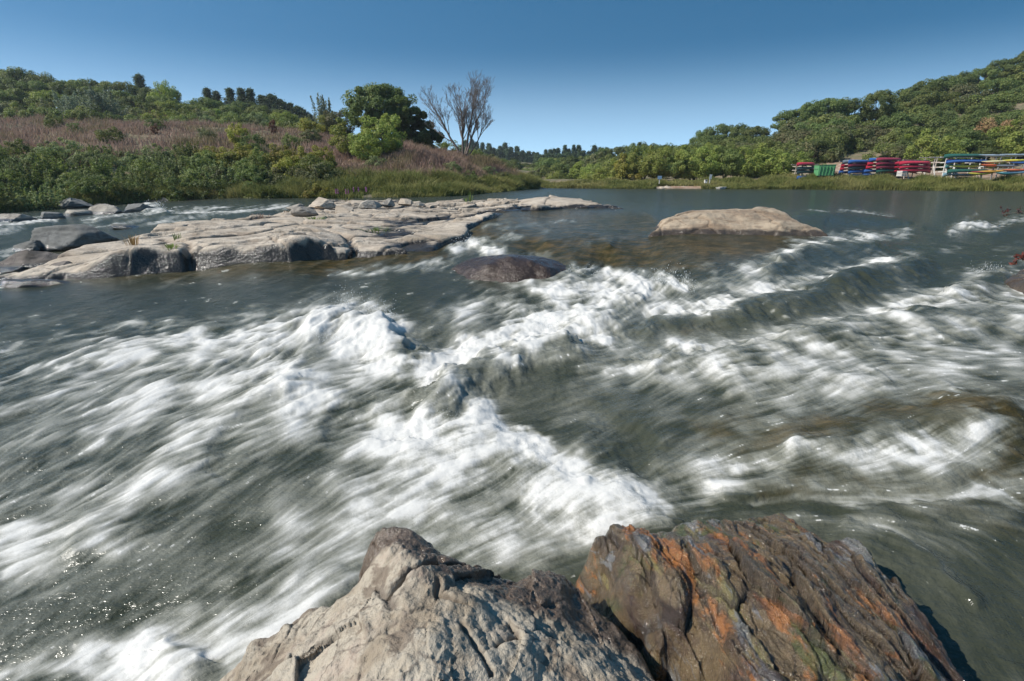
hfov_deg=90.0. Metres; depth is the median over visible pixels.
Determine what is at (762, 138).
oak tree
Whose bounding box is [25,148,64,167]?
shrub
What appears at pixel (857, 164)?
canoe
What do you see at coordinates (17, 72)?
oak tree
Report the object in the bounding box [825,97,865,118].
oak tree
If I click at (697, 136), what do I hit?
oak tree
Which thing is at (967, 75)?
oak tree
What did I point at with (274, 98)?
pine tree
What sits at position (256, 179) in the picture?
bush
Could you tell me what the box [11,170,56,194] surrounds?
willow bush
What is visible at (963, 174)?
kayak
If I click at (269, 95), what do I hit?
pine tree
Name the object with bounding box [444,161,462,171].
shrub
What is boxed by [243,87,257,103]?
pine tree
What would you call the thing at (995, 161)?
kayak
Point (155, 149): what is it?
shrub
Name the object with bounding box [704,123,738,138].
oak tree
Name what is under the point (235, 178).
willow bush
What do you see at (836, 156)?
broadleaf tree
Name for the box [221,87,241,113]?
pine tree
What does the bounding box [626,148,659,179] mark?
leafy tree
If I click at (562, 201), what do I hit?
rock ledge
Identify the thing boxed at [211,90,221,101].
pine tree
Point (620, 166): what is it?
leafy tree
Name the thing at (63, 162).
willow bush
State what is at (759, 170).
leafy tree
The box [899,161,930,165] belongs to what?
canoe
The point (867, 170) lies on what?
canoe
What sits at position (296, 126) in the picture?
leafy tree
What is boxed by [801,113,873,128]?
broadleaf tree
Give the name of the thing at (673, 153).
leafy tree
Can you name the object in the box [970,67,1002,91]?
oak tree
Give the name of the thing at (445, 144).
leafy tree
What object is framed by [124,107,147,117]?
leafy tree
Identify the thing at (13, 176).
shrub
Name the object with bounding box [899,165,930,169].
canoe
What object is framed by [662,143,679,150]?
oak tree
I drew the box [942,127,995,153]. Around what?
oak tree
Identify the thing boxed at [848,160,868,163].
canoe
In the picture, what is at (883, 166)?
canoe
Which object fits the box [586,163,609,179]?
leafy tree
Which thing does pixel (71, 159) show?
shrub
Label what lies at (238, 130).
shrub
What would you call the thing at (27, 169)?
willow bush
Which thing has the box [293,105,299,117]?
pine tree
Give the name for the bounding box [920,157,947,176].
boat rack
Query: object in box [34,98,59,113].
leafy tree
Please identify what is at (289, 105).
pine tree
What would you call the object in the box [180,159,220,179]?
willow bush
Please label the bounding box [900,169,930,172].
canoe
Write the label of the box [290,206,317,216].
boulder
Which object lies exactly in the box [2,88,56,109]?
broadleaf tree
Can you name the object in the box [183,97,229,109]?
oak tree
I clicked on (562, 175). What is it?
oak tree
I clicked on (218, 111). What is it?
broadleaf tree
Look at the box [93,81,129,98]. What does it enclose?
broadleaf tree
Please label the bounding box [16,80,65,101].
oak tree
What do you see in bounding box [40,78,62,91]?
broadleaf tree
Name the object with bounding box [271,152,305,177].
shrub
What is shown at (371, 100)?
oak tree
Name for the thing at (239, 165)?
shrub
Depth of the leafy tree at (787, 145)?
83.56 m
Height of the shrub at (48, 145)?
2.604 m
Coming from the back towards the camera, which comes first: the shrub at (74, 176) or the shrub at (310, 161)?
the shrub at (310, 161)
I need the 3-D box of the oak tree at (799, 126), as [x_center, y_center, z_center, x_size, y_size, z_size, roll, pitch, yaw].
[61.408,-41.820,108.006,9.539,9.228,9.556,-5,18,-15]
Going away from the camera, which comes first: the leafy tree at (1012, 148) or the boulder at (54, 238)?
the boulder at (54, 238)
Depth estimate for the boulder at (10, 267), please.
13.00 m
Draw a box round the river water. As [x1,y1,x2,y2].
[0,188,1023,680]
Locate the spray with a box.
[148,199,1001,512]
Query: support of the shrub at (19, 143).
on the ground at (857, 155)
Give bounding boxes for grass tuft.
[123,235,138,245]
[163,243,179,249]
[360,226,391,232]
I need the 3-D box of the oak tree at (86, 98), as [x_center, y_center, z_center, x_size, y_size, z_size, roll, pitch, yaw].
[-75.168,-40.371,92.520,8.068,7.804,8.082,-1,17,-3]
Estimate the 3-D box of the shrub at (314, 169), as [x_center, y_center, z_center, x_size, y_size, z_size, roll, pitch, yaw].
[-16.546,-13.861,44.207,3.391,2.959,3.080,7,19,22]
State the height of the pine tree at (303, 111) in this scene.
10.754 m
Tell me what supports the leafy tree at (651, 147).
on the ground at (857, 155)
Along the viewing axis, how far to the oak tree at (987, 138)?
84.55 m
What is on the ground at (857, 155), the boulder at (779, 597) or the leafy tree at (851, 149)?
the leafy tree at (851, 149)
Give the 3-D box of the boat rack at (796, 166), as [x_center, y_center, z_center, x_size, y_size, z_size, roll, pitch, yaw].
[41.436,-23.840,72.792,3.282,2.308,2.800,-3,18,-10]
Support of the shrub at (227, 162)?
on the ground at (857, 155)
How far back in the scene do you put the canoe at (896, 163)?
67.85 m
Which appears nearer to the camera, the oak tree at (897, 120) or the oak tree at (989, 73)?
the oak tree at (897, 120)
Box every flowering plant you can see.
[331,189,353,200]
[353,187,367,198]
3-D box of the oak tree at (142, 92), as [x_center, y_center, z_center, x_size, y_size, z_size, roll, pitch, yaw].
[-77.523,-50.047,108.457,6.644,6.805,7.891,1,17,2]
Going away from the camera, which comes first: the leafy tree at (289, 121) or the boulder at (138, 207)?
the boulder at (138, 207)
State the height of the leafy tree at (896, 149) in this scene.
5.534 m
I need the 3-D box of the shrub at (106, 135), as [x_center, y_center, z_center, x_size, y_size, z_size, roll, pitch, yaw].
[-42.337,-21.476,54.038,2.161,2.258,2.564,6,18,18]
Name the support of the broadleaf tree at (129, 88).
on the ground at (857, 155)
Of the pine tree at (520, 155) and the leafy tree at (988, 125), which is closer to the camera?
the leafy tree at (988, 125)
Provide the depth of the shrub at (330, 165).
45.46 m
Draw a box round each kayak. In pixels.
[947,165,982,167]
[948,173,975,175]
[968,173,991,174]
[980,154,1006,156]
[981,160,1006,162]
[981,164,999,166]
[982,170,1003,172]
[995,164,1020,166]
[997,172,1014,174]
[1002,169,1023,170]
[1003,153,1023,155]
[1005,159,1023,161]
[1007,171,1023,173]
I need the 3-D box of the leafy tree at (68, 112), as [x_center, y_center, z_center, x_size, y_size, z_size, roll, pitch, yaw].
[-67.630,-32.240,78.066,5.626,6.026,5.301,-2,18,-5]
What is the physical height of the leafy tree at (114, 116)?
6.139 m
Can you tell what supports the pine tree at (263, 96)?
on the ground at (857, 155)
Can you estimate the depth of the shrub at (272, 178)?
43.49 m
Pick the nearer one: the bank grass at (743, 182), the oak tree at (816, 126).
the bank grass at (743, 182)
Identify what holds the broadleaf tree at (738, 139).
on the ground at (857, 155)
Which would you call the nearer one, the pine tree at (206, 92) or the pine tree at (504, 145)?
the pine tree at (206, 92)
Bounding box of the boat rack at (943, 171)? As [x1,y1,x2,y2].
[938,157,985,177]
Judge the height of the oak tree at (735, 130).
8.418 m
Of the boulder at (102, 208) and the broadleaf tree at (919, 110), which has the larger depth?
the broadleaf tree at (919, 110)
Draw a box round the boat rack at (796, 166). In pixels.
[791,164,818,175]
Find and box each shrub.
[0,138,33,157]
[0,146,19,164]
[0,168,29,194]
[1,154,42,165]
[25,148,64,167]
[27,141,70,157]
[33,137,84,160]
[41,171,94,190]
[43,113,65,128]
[63,170,109,185]
[64,151,99,166]
[73,150,121,166]
[93,126,125,143]
[97,153,132,163]
[117,152,150,167]
[119,158,165,174]
[137,143,174,160]
[150,125,158,133]
[157,144,194,163]
[178,168,214,183]
[179,149,218,171]
[192,145,223,162]
[196,128,217,140]
[201,165,231,184]
[203,151,229,166]
[211,146,239,166]
[220,152,248,168]
[225,122,250,146]
[227,157,265,181]
[230,142,261,164]
[242,153,266,170]
[243,185,276,198]
[247,146,281,177]
[259,173,278,185]
[262,143,297,172]
[268,119,277,133]
[268,166,295,176]
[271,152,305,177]
[273,166,315,181]
[281,132,300,148]
[286,146,318,173]
[293,153,327,179]
[298,128,322,145]
[298,183,334,197]
[301,162,341,181]
[303,145,336,168]
[318,160,343,179]
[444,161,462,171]
[481,166,496,174]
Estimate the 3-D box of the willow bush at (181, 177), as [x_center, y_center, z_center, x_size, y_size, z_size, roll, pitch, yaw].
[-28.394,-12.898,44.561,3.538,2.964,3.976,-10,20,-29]
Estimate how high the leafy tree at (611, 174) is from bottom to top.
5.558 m
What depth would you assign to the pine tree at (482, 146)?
280.50 m
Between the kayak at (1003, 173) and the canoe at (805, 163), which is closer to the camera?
the kayak at (1003, 173)
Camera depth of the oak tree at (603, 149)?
159.45 m
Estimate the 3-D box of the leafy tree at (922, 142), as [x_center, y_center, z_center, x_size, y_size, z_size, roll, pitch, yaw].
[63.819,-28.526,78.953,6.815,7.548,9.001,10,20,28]
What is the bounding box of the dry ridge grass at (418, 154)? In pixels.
[310,132,523,177]
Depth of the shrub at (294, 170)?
43.46 m
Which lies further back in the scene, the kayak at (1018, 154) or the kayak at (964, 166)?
the kayak at (964, 166)
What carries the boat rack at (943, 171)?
on the ground at (857, 155)
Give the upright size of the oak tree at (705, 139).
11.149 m
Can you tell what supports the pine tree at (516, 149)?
on the ground at (857, 155)
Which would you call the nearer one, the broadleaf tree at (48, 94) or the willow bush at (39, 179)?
the willow bush at (39, 179)
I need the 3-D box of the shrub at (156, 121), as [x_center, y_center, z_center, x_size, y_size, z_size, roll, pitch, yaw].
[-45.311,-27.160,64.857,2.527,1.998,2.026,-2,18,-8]
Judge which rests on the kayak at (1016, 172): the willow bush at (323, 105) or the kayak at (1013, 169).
the kayak at (1013, 169)
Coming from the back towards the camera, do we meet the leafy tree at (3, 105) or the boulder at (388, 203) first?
the leafy tree at (3, 105)
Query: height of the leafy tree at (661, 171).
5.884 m
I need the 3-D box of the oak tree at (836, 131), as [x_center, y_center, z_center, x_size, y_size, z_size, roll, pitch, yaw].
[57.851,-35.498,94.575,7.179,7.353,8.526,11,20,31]
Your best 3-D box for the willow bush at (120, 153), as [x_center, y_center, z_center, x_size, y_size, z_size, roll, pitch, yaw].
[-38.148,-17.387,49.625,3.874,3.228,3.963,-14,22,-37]
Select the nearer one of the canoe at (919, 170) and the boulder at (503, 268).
the boulder at (503, 268)
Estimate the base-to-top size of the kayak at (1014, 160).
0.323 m
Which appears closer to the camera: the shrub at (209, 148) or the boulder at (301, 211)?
the boulder at (301, 211)
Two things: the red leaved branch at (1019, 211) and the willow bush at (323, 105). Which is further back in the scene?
the willow bush at (323, 105)
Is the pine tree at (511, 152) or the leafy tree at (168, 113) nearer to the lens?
the leafy tree at (168, 113)
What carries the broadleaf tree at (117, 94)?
on the ground at (857, 155)
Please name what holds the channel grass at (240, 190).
on the ground at (857, 155)
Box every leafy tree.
[0,100,21,111]
[0,102,36,115]
[3,107,35,119]
[25,105,62,118]
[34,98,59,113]
[47,107,85,121]
[69,104,106,121]
[96,111,123,121]
[123,113,150,122]
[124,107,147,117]
[141,110,173,120]
[143,110,176,118]
[147,79,180,103]
[165,112,197,121]
[170,108,200,120]
[190,108,219,121]
[191,113,218,123]
[212,113,242,124]
[220,112,248,123]
[242,111,269,126]
[242,118,266,125]
[262,121,284,127]
[266,114,287,128]
[283,117,307,128]
[285,122,302,128]
[298,115,328,132]
[319,109,355,136]
[327,116,372,156]
[347,129,382,160]
[358,113,406,154]
[364,155,387,166]
[435,142,447,150]
[440,139,464,152]
[471,148,489,158]
[533,165,552,177]
[544,170,567,178]
[545,161,576,178]
[569,160,594,178]
[579,163,603,177]
[581,151,606,167]
[582,167,613,179]
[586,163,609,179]
[596,154,612,172]
[596,157,631,179]
[601,155,637,170]
[611,152,643,179]
[625,143,651,172]
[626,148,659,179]
[639,145,676,179]
[642,145,670,178]
[665,146,695,178]
[671,142,697,157]
[673,144,721,179]
[687,142,711,162]
[690,145,726,177]
[705,141,744,177]
[709,139,738,173]
[723,148,762,177]
[734,143,778,177]
[741,143,764,162]
[748,138,778,162]
[755,147,793,175]
[761,151,808,176]
[770,139,806,167]
[785,150,815,172]
[844,128,872,153]
[862,143,903,161]
[878,144,918,161]
[902,128,960,169]
[921,143,966,170]
[974,117,1020,133]
[986,119,1023,157]
[997,109,1023,146]
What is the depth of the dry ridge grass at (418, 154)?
56.70 m
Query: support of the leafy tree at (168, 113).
on the ground at (857, 155)
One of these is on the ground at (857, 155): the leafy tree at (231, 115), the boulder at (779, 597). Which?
the leafy tree at (231, 115)
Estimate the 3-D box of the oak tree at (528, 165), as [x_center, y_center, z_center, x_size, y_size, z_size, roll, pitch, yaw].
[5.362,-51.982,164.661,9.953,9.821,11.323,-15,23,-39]
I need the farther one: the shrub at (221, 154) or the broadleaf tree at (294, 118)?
the broadleaf tree at (294, 118)
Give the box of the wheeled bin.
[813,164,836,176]
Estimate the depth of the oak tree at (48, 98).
89.95 m
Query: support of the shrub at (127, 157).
on the ground at (857, 155)
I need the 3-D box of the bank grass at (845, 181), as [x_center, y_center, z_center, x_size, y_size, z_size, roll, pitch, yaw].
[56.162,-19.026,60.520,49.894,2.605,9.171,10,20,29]
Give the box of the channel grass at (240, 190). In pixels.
[0,169,260,212]
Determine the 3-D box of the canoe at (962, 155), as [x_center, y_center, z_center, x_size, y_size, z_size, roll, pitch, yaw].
[54.967,-22.358,62.155,5.165,0.581,0.921,-1,17,-2]
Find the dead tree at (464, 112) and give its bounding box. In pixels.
[418,70,494,156]
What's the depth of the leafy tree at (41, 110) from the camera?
75.99 m
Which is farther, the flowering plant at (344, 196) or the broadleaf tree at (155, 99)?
the broadleaf tree at (155, 99)
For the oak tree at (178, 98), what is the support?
on the ground at (857, 155)
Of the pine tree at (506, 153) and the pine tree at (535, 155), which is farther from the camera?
the pine tree at (506, 153)
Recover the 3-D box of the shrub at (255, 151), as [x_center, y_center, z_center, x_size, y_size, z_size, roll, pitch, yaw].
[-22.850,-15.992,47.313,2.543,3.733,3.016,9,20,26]
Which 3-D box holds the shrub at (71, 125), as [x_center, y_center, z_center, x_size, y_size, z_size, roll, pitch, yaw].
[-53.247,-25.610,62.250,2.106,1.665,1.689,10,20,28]
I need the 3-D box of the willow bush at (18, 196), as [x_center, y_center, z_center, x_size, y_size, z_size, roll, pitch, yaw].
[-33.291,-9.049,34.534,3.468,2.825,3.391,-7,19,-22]
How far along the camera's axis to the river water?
5.12 m
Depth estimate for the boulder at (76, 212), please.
29.14 m
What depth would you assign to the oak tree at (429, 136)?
68.58 m
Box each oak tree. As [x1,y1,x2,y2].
[0,78,42,104]
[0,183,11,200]
[4,66,53,92]
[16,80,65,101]
[45,81,79,96]
[47,95,82,101]
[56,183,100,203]
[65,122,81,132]
[70,86,107,98]
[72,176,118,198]
[76,77,99,88]
[79,95,113,106]
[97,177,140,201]
[116,95,146,108]
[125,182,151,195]
[131,87,153,106]
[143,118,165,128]
[146,87,181,103]
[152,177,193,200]
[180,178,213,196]
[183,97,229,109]
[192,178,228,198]
[220,111,253,122]
[227,100,247,112]
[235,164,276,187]
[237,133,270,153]
[241,102,266,111]
[340,82,419,141]
[380,99,425,138]
[395,110,444,148]
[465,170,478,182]
[505,158,523,169]
[523,163,535,167]
[533,158,568,171]
[553,164,579,178]
[557,172,572,178]
[559,155,581,168]
[594,147,614,156]
[606,146,625,157]
[622,141,647,152]
[646,145,664,155]
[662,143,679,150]
[688,135,732,145]
[689,129,707,144]
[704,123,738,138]
[721,123,748,138]
[736,126,771,139]
[747,135,773,143]
[770,109,816,129]
[779,120,820,133]
[795,99,828,118]
[799,136,842,163]
[805,117,857,140]
[807,97,856,116]
[810,126,847,144]
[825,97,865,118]
[859,113,877,124]
[860,89,899,125]
[867,111,924,136]
[875,134,938,157]
[879,88,929,108]
[879,107,913,119]
[897,78,946,105]
[905,108,952,129]
[914,124,984,138]
[918,76,966,100]
[932,102,983,116]
[932,113,988,130]
[941,130,1010,153]
[942,112,1012,130]
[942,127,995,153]
[944,70,977,90]
[965,146,1014,168]
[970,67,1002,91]
[972,99,1016,114]
[975,77,1023,98]
[983,58,1023,91]
[986,109,1022,123]
[1000,85,1023,101]
[1002,56,1023,74]
[1014,51,1023,64]
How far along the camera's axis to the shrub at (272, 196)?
40.51 m
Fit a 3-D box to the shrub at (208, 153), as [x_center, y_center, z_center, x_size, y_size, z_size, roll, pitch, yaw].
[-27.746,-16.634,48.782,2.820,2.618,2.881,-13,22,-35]
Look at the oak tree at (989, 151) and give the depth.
77.75 m
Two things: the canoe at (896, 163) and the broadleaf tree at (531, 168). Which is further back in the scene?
the broadleaf tree at (531, 168)
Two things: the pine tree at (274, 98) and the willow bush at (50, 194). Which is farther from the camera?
the pine tree at (274, 98)
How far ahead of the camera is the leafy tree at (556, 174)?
111.71 m
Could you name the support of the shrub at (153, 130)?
on the ground at (857, 155)
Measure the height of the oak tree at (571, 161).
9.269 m
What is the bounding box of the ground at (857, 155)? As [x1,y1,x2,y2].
[1,89,1023,204]
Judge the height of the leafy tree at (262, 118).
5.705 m
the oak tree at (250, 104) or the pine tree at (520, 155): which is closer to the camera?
the oak tree at (250, 104)
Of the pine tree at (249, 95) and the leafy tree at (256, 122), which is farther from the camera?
the pine tree at (249, 95)
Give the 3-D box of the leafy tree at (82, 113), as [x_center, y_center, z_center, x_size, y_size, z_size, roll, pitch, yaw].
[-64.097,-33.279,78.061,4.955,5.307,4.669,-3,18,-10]
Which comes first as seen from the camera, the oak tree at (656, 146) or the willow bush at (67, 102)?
the willow bush at (67, 102)
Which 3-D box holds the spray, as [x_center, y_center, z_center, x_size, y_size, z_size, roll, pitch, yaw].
[-13.489,-5.123,21.980,51.378,1.231,10.790,14,22,38]
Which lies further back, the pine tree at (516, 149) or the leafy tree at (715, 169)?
the pine tree at (516, 149)
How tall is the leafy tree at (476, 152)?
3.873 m
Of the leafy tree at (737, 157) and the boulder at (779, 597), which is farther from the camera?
the leafy tree at (737, 157)
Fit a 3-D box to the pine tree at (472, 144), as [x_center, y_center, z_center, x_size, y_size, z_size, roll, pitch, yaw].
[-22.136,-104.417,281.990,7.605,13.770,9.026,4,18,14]
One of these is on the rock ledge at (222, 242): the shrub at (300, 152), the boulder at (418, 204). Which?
the boulder at (418, 204)
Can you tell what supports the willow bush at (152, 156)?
on the ground at (857, 155)
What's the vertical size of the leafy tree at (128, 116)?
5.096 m
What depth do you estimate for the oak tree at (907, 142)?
84.86 m
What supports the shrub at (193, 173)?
on the ground at (857, 155)
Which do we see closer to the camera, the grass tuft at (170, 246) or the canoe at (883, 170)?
the grass tuft at (170, 246)
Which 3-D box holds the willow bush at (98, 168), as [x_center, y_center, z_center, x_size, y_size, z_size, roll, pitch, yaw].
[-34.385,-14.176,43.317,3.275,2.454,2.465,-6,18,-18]
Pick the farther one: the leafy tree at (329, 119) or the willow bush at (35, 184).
the leafy tree at (329, 119)
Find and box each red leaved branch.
[1000,206,1023,215]
[1008,252,1023,264]
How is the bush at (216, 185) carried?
on the ground at (857, 155)
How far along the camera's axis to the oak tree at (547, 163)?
144.85 m
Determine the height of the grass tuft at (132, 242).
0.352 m
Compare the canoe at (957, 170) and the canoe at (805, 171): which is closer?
the canoe at (957, 170)
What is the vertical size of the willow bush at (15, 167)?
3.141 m
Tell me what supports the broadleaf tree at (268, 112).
on the ground at (857, 155)
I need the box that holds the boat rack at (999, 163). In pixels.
[983,156,1023,179]
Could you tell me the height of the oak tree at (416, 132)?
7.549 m
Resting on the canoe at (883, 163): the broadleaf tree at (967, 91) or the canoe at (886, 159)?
the canoe at (886, 159)
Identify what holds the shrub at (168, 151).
on the ground at (857, 155)
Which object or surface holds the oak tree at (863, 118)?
on the ground at (857, 155)
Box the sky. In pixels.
[0,0,1023,155]
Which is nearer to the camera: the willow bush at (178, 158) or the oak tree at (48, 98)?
the willow bush at (178, 158)
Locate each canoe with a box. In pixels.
[796,167,813,170]
[797,162,814,165]
[797,170,813,173]
[847,163,866,167]
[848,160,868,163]
[848,166,865,170]
[848,170,868,173]
[863,169,881,172]
[866,165,887,168]
[876,158,900,161]
[876,161,893,165]
[876,165,893,169]
[876,169,894,172]
[878,172,900,176]
[889,161,921,165]
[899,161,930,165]
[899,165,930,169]
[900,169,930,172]
[943,154,984,158]
[943,172,957,176]
[945,164,959,168]
[946,159,987,163]
[947,169,986,173]
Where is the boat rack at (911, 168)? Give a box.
[894,160,930,178]
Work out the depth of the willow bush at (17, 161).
41.32 m
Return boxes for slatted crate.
[896,171,906,175]
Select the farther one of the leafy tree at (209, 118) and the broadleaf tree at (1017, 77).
the broadleaf tree at (1017, 77)
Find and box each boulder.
[0,214,37,221]
[0,250,59,269]
[0,263,24,273]
[0,279,70,287]
[12,240,42,252]
[30,224,120,251]
[40,212,65,218]
[49,261,72,265]
[56,198,92,208]
[64,210,92,215]
[89,203,122,214]
[109,224,138,229]
[123,203,153,212]
[220,526,654,680]
[286,203,303,209]
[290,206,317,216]
[310,197,335,208]
[335,205,353,212]
[358,200,382,208]
[381,198,394,207]
[385,248,406,253]
[398,198,413,205]
[412,203,424,205]
[451,254,565,282]
[574,513,964,680]
[649,207,827,236]
[1005,269,1023,293]
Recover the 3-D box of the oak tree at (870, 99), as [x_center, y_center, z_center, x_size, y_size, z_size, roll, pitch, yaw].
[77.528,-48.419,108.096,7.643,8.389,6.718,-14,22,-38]
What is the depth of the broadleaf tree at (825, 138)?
90.07 m
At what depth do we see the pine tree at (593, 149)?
215.32 m
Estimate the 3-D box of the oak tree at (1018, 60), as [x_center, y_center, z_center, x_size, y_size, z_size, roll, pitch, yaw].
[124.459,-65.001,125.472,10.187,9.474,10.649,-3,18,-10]
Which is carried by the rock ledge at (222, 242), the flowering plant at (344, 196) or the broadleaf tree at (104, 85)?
the flowering plant at (344, 196)
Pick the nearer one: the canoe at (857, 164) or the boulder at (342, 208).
the boulder at (342, 208)
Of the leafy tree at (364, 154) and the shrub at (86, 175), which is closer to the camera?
the shrub at (86, 175)
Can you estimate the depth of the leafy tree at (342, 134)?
56.51 m
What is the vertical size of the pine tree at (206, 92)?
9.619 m
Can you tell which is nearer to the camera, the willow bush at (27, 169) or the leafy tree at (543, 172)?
the willow bush at (27, 169)
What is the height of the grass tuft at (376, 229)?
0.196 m
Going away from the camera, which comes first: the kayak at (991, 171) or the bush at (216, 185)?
the bush at (216, 185)
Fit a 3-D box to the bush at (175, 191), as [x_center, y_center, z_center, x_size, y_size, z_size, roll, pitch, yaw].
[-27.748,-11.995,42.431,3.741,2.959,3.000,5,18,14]
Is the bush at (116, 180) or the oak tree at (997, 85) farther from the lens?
the oak tree at (997, 85)
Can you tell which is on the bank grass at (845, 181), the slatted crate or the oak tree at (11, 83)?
the slatted crate
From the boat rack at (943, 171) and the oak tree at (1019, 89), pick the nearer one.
the boat rack at (943, 171)
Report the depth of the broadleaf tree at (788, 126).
107.34 m
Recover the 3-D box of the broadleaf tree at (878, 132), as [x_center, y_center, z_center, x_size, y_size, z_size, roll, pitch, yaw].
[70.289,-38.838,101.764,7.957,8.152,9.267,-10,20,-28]
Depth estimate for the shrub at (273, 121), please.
70.35 m
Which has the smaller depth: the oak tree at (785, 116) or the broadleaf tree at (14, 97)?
the broadleaf tree at (14, 97)
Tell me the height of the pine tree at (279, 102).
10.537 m
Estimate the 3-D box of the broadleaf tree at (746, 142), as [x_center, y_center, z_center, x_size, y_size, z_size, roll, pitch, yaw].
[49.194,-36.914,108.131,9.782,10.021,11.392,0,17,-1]
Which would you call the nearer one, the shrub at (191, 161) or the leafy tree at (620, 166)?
the shrub at (191, 161)
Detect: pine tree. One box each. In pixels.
[131,73,150,94]
[202,86,213,100]
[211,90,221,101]
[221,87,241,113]
[235,87,246,112]
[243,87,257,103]
[255,94,262,105]
[258,95,266,105]
[263,97,272,110]
[264,93,274,110]
[268,93,278,109]
[277,99,282,109]
[286,101,293,118]
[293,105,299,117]
[296,107,302,118]
[299,107,309,117]
[468,139,474,148]
[480,142,485,151]
[495,148,502,158]
[502,142,508,152]
[504,148,511,160]
[508,149,513,160]
[514,145,520,154]
[517,150,525,161]
[521,153,528,162]
[532,152,540,162]
[561,145,566,153]
[571,144,575,153]
[575,145,582,154]
[589,145,597,154]
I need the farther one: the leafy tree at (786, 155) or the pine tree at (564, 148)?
the pine tree at (564, 148)
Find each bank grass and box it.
[245,164,545,197]
[540,172,805,188]
[759,170,1023,190]
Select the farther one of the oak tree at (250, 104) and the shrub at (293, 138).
the oak tree at (250, 104)
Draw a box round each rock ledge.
[0,195,623,280]
[517,197,606,207]
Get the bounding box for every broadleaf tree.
[0,69,26,91]
[0,88,29,108]
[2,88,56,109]
[20,71,55,90]
[30,89,62,109]
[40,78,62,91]
[59,78,85,87]
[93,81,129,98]
[101,90,134,104]
[110,81,141,101]
[132,101,168,115]
[145,96,173,110]
[153,99,183,117]
[172,104,206,120]
[198,107,221,118]
[218,105,242,117]
[240,105,268,121]
[247,111,277,121]
[265,109,293,119]
[271,110,297,126]
[521,165,546,171]
[538,157,558,161]
[721,135,760,142]
[726,141,754,147]
[765,117,811,141]
[771,128,824,157]
[776,141,850,164]
[789,133,849,158]
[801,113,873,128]
[814,113,845,122]
[821,121,879,153]
[855,124,891,140]
[856,119,894,128]
[876,126,942,145]
[887,104,930,128]
[900,90,969,112]
[905,135,984,164]
[927,81,991,108]
[964,91,1023,109]
[991,65,1023,92]
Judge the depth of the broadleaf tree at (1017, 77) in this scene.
120.07 m
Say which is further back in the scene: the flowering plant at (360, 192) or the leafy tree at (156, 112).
the leafy tree at (156, 112)
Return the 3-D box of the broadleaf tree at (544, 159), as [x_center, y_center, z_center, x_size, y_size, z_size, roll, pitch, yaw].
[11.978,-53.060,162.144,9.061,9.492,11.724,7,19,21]
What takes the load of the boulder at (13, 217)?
in the river water
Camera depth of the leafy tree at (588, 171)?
98.22 m
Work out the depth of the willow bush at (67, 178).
41.04 m
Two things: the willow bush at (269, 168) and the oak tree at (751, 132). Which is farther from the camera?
the oak tree at (751, 132)
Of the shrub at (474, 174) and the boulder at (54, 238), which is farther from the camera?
the shrub at (474, 174)
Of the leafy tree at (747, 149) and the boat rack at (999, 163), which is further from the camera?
the leafy tree at (747, 149)
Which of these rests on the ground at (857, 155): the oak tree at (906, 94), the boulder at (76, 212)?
the oak tree at (906, 94)
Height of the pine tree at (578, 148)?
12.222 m
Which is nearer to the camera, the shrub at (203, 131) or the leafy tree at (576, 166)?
the shrub at (203, 131)
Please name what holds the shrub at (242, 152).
on the ground at (857, 155)
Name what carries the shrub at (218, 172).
on the ground at (857, 155)
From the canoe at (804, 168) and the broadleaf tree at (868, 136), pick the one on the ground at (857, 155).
the broadleaf tree at (868, 136)
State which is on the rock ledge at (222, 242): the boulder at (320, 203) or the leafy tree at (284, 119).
the boulder at (320, 203)
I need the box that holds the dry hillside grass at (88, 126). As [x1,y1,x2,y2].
[0,109,342,166]
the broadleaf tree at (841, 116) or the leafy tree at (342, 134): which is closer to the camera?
the leafy tree at (342, 134)
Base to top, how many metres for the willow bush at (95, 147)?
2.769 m
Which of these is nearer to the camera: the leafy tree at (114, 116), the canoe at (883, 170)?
the canoe at (883, 170)
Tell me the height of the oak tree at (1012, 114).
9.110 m
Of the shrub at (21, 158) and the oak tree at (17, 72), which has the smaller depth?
the shrub at (21, 158)
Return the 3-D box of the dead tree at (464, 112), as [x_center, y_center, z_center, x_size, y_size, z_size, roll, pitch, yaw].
[-6.894,-28.477,64.851,9.654,11.275,6.885,0,17,0]
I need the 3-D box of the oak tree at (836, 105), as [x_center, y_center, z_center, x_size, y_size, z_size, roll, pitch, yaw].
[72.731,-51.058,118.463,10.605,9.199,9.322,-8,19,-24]
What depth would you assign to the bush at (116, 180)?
39.87 m
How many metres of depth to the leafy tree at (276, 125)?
82.20 m
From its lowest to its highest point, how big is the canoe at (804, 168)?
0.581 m
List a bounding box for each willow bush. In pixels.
[0,157,19,189]
[0,183,53,211]
[2,160,42,180]
[4,155,30,169]
[4,171,43,192]
[7,161,59,184]
[7,185,47,210]
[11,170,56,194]
[12,182,65,210]
[17,157,76,181]
[27,169,84,188]
[43,152,85,167]
[44,163,88,182]
[52,90,88,114]
[75,85,129,119]
[76,165,113,179]
[83,158,128,180]
[86,144,112,160]
[96,144,137,155]
[101,168,143,185]
[124,150,181,169]
[124,168,163,188]
[141,151,189,175]
[144,169,189,187]
[151,158,190,178]
[160,176,192,185]
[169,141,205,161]
[170,150,204,169]
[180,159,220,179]
[204,160,248,185]
[219,176,246,187]
[254,168,284,185]
[259,160,286,173]
[308,93,335,131]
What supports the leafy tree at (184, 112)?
on the ground at (857, 155)

